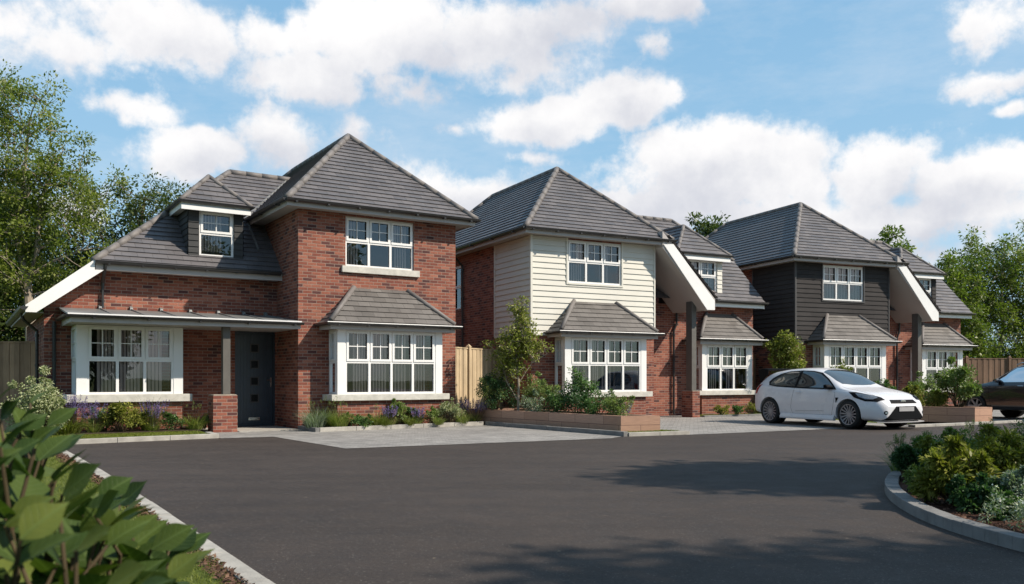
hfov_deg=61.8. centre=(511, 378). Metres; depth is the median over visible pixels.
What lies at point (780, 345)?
tree
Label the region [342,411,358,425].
shrub
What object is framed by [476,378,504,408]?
shrub
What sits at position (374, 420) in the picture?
ornamental grass
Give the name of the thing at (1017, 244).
broad tree
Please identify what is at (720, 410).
shrub
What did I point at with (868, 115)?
sky
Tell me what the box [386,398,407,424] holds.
shrub
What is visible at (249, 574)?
kerb
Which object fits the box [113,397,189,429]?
ornamental grass
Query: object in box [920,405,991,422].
raised planter
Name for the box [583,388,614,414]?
shrub
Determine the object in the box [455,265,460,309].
window
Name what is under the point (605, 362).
bay window
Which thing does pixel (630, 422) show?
raised planter
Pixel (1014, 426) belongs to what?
shrub
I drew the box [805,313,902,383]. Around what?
bay window
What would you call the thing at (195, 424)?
ornamental grass
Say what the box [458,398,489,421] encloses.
lavender plant
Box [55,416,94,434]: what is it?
ornamental grass
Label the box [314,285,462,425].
bay window
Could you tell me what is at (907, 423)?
ground
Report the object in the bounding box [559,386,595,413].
shrub
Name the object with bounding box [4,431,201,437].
lawn
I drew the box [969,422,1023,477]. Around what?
shrub
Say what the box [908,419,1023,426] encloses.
kerb
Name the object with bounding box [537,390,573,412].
shrub
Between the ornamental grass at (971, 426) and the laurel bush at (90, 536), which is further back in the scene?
the ornamental grass at (971, 426)
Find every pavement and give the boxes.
[217,425,620,447]
[660,415,907,434]
[992,410,1023,422]
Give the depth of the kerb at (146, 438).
16.46 m
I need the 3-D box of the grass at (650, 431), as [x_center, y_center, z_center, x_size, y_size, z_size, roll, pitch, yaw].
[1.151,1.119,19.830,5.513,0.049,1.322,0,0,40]
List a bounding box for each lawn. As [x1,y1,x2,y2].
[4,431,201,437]
[700,412,760,416]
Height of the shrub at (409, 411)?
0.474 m
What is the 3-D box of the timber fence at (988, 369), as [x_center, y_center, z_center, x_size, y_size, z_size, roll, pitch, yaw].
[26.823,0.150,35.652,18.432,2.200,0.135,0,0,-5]
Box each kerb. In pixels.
[63,451,274,583]
[76,432,218,443]
[298,425,319,431]
[320,421,482,431]
[485,421,627,436]
[628,431,689,435]
[703,414,761,416]
[885,470,1023,551]
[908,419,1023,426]
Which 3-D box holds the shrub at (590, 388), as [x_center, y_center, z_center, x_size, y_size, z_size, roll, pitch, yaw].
[1.583,0.263,20.620,1.051,1.176,0.575,0,0,9]
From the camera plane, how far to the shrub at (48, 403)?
16.90 m
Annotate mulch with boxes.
[899,477,1023,533]
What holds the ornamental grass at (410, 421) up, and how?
on the flower bed soil
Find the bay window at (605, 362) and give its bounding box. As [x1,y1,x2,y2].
[543,299,664,414]
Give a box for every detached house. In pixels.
[6,133,481,432]
[455,166,768,416]
[705,202,977,411]
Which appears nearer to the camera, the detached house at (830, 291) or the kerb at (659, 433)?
the kerb at (659, 433)
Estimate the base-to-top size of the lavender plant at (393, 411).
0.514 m
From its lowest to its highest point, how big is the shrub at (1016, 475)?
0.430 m
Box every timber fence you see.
[0,341,34,430]
[455,344,502,421]
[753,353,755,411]
[963,356,1023,383]
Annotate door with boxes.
[237,333,272,423]
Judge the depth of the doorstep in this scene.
19.88 m
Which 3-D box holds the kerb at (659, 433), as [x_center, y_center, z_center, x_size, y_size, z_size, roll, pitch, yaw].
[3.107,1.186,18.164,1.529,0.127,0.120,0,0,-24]
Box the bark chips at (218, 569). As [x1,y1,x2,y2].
[56,453,254,583]
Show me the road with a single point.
(815, 506)
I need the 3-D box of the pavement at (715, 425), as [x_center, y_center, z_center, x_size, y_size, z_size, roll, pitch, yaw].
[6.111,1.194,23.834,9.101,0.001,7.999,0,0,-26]
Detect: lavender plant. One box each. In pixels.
[58,393,93,433]
[78,400,110,432]
[138,400,170,430]
[382,405,397,424]
[410,407,427,423]
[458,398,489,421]
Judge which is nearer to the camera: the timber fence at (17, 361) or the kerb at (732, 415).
the timber fence at (17, 361)
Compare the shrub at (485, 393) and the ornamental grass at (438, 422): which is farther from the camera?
the shrub at (485, 393)
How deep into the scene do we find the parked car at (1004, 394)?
25.18 m
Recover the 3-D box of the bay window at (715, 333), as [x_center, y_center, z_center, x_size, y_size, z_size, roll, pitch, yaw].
[6.760,-0.489,28.720,2.932,3.478,2.136,0,0,-28]
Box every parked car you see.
[755,368,923,428]
[958,362,1023,416]
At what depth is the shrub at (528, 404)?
21.36 m
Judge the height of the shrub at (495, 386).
1.171 m
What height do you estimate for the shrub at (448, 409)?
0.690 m
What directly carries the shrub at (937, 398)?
in the raised planter at (951, 414)
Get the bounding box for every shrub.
[0,365,69,430]
[86,407,114,430]
[99,401,149,431]
[160,411,183,429]
[199,413,207,428]
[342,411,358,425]
[350,413,372,426]
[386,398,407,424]
[400,407,420,422]
[421,406,440,422]
[436,397,466,422]
[474,369,523,409]
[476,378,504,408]
[518,389,544,411]
[521,371,560,411]
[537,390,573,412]
[556,366,599,412]
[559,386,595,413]
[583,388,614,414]
[600,393,634,415]
[713,404,729,414]
[731,404,743,414]
[741,402,756,413]
[875,378,895,389]
[888,443,927,479]
[901,463,926,492]
[902,384,924,406]
[908,370,941,404]
[908,432,1001,508]
[910,434,965,449]
[912,434,943,464]
[922,390,949,406]
[933,356,982,406]
[936,426,982,448]
[943,471,1007,513]
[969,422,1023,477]
[975,480,1023,531]
[986,489,1023,520]
[988,464,1023,506]
[995,417,1023,439]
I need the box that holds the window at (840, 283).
[810,262,862,301]
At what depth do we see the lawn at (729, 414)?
27.67 m
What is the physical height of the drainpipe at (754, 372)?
2.210 m
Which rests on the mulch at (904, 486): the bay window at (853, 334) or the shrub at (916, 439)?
the shrub at (916, 439)
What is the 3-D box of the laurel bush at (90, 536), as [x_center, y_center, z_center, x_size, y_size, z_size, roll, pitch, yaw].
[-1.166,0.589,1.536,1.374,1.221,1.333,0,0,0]
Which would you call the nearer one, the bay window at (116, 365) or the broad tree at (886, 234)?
the bay window at (116, 365)
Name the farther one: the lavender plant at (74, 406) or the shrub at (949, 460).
the lavender plant at (74, 406)
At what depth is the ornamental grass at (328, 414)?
19.86 m
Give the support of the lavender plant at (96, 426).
on the flower bed soil
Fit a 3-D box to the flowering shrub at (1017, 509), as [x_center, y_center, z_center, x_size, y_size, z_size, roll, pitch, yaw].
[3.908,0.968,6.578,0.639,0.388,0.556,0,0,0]
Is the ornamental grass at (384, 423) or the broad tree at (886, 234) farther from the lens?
the broad tree at (886, 234)
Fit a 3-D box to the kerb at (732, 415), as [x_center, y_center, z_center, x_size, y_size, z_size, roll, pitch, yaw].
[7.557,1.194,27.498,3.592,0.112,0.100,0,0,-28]
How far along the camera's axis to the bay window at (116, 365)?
18.96 m
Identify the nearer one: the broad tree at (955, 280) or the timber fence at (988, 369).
the timber fence at (988, 369)
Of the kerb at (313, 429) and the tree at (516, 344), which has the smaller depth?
the kerb at (313, 429)
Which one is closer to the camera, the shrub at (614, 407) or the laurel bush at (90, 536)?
the laurel bush at (90, 536)
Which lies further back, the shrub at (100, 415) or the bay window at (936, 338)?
the bay window at (936, 338)
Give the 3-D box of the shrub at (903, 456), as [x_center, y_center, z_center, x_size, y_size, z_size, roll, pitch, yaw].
[4.492,0.940,9.658,0.484,0.451,0.428,0,0,0]
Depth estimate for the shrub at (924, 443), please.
10.04 m
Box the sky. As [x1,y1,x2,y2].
[0,0,1023,357]
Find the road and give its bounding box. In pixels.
[67,423,1023,583]
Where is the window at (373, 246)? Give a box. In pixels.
[341,213,419,277]
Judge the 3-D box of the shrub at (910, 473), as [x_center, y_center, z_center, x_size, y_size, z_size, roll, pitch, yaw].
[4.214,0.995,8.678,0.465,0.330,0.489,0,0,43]
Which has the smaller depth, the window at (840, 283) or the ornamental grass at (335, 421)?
the ornamental grass at (335, 421)
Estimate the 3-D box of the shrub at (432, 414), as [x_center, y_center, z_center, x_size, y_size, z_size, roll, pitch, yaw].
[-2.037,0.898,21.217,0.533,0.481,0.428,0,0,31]
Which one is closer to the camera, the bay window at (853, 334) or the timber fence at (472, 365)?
the timber fence at (472, 365)
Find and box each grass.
[49,430,209,438]
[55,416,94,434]
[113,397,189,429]
[174,400,211,429]
[291,397,338,428]
[304,397,351,426]
[318,400,356,426]
[359,405,391,425]
[377,417,394,426]
[402,415,417,425]
[432,417,447,424]
[453,410,474,423]
[545,425,677,431]
[865,432,916,471]
[890,430,932,446]
[964,416,993,439]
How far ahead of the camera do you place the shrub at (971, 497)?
7.36 m
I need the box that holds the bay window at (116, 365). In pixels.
[62,324,191,430]
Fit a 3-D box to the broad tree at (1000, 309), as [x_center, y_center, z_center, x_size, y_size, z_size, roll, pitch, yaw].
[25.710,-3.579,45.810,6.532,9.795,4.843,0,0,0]
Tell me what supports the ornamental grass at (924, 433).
on the mulch at (904, 486)
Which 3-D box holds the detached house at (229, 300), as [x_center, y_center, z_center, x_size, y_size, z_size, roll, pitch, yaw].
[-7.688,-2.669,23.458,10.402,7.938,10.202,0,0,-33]
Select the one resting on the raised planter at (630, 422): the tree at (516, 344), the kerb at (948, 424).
the tree at (516, 344)
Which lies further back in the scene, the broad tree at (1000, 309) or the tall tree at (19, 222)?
the broad tree at (1000, 309)
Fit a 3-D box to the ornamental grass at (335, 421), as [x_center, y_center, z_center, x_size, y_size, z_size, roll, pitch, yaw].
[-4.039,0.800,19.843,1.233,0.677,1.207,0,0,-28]
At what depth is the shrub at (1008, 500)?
6.96 m
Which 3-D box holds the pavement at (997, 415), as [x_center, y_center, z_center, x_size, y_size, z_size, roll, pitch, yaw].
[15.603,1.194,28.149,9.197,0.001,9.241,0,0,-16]
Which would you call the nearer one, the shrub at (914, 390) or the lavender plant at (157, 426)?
the lavender plant at (157, 426)
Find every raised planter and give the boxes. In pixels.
[466,408,659,431]
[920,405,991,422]
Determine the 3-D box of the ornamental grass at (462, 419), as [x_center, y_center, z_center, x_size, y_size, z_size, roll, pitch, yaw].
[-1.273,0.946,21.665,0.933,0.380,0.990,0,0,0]
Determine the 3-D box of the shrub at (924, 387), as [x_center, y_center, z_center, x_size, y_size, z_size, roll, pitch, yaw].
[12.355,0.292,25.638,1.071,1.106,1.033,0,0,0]
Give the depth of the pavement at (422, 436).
17.70 m
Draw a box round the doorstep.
[201,426,301,431]
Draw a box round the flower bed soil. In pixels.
[62,426,200,434]
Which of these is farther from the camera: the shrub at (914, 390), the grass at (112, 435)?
the shrub at (914, 390)
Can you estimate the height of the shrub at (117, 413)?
0.683 m
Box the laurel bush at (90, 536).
[0,384,215,583]
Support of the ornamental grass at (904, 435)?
on the mulch at (904, 486)
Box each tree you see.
[0,59,133,340]
[0,167,92,340]
[40,168,190,273]
[482,295,554,410]
[685,211,730,236]
[762,329,806,372]
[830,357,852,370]
[871,224,921,257]
[934,247,1014,357]
[945,224,1023,357]
[992,220,1023,357]
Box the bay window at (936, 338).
[903,322,977,405]
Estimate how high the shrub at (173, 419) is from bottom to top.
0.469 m
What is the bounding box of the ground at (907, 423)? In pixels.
[237,419,948,424]
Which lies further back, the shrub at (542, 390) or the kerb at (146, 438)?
the shrub at (542, 390)
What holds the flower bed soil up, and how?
on the lawn at (24, 436)
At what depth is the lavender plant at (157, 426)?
18.50 m
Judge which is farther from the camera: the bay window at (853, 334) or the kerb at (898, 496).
the bay window at (853, 334)
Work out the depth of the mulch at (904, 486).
7.25 m
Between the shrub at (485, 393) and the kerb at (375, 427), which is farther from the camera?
the shrub at (485, 393)
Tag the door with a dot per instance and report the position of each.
(254, 351)
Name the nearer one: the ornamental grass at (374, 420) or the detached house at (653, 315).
the ornamental grass at (374, 420)
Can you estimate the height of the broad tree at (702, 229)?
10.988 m
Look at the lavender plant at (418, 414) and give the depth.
20.95 m
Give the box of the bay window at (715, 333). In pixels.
[682,312,768,414]
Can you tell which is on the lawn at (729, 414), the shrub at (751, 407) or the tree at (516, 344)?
the shrub at (751, 407)
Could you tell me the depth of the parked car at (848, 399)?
21.31 m
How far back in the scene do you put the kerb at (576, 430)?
19.48 m
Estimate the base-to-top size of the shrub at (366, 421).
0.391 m
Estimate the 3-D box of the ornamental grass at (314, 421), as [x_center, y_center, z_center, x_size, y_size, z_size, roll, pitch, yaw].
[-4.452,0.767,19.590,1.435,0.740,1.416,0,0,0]
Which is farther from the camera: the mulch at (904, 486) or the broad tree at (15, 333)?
the broad tree at (15, 333)
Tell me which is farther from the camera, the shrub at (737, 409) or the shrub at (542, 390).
the shrub at (737, 409)
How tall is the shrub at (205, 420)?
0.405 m
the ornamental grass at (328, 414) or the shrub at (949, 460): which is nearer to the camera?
the shrub at (949, 460)
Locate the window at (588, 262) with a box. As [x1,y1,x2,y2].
[551,236,620,285]
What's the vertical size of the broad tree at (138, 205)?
9.660 m
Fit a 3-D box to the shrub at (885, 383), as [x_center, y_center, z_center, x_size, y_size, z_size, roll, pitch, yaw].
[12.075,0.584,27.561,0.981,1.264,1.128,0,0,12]
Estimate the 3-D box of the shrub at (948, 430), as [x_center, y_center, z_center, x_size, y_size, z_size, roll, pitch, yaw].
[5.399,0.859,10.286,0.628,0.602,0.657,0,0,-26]

